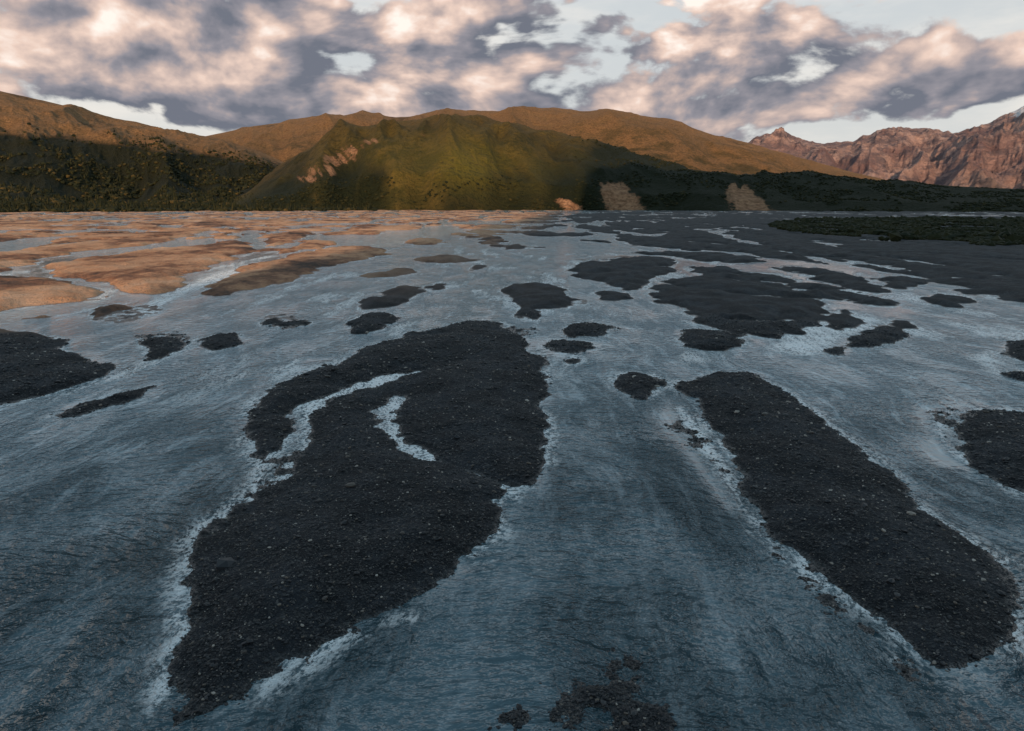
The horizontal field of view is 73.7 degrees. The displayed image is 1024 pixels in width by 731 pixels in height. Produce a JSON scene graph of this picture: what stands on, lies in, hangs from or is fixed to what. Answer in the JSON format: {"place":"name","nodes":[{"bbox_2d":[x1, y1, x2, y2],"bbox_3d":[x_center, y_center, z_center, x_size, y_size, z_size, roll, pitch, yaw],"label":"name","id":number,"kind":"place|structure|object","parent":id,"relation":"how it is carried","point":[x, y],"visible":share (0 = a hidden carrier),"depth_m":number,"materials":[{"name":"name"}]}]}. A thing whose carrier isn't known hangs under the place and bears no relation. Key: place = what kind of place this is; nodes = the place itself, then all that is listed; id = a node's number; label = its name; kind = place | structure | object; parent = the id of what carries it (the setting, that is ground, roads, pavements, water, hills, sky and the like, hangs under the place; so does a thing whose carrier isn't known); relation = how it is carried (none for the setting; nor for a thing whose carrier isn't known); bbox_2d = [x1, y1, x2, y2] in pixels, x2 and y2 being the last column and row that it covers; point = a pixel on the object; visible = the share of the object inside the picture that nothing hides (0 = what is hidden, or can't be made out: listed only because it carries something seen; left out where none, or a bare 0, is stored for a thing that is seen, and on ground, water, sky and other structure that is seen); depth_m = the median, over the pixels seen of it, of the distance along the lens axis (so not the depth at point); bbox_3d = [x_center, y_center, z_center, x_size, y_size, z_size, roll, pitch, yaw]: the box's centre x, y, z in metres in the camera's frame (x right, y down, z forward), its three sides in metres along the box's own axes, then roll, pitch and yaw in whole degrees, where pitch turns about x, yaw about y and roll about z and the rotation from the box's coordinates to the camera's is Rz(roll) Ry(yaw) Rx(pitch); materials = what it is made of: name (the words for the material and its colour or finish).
{"place":"outdoors","nodes":[
{"label":"outdoors","id":0,"kind":"place"},
{"bbox_2d":[0,91,282,207],"bbox_3d":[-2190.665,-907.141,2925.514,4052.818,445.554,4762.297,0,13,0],"label":"hill","id":1,"kind":"structure","parent":0,"point":[49,120],"depth_m":1580.05,"materials":[{"name":"plant"}]},
{"bbox_2d":[0,128,374,211],"bbox_3d":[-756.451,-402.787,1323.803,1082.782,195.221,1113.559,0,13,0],"label":"spruce forest","id":2,"kind":"object","parent":1,"relation":"on","point":[234,205],"visible":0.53,"depth_m":1160.61,"materials":[{"name":"green plant"}]},
{"bbox_2d":[0,122,377,212],"bbox_3d":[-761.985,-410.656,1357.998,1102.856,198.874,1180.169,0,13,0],"label":"willow thicket","id":3,"kind":"object","parent":1,"relation":"on","point":[37,191],"visible":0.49,"depth_m":1347.98,"materials":[{"name":"green plant"}]},
{"bbox_2d":[0,210,1023,730],"bbox_3d":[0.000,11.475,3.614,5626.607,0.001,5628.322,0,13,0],"label":"water","id":4,"kind":"structure","parent":0,"point":[630,526],"depth_m":27.38,"materials":[{"name":"liquid"}]},
{"bbox_2d":[0,210,1023,730],"bbox_3d":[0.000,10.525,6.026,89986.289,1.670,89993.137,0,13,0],"label":"ground","id":5,"kind":"structure","parent":0,"point":[732,294],"depth_m":45.06,"materials":[{"name":"grey gravel"}]},
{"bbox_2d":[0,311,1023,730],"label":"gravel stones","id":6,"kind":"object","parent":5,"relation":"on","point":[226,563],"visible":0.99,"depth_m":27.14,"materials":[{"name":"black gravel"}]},
{"bbox_2d":[768,215,1023,245],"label":"willow thicket","id":7,"kind":"object","parent":5,"relation":"on","point":[1007,230],"visible":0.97,"depth_m":290.62,"materials":[{"name":"green plant"}]},
{"bbox_2d":[0,0,1023,143],"label":"sky","id":8,"kind":"structure","parent":0,"point":[818,71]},
{"bbox_2d":[209,106,880,179],"bbox_3d":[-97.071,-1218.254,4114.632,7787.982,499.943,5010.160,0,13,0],"label":"hill","id":9,"kind":"structure","parent":0,"point":[677,142],"depth_m":2870.56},
{"bbox_2d":[233,113,1023,211],"bbox_3d":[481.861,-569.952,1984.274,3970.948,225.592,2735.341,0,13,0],"label":"hill","id":10,"kind":"structure","parent":0,"point":[416,159],"depth_m":1214.73,"materials":[{"name":"green plant"}]},
{"bbox_2d":[245,135,1023,211],"bbox_3d":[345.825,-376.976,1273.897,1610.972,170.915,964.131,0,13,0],"label":"hill shrubs","id":11,"kind":"object","parent":10,"relation":"on","point":[996,205],"visible":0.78,"depth_m":1153.80,"materials":[{"name":"green plant"}]},
{"bbox_2d":[748,106,1023,188],"bbox_3d":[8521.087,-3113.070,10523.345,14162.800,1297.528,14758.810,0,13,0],"label":"mountain range","id":12,"kind":"structure","parent":0,"point":[990,155],"depth_m":7245.75,"materials":[{"name":"brown stone"}]}
]}

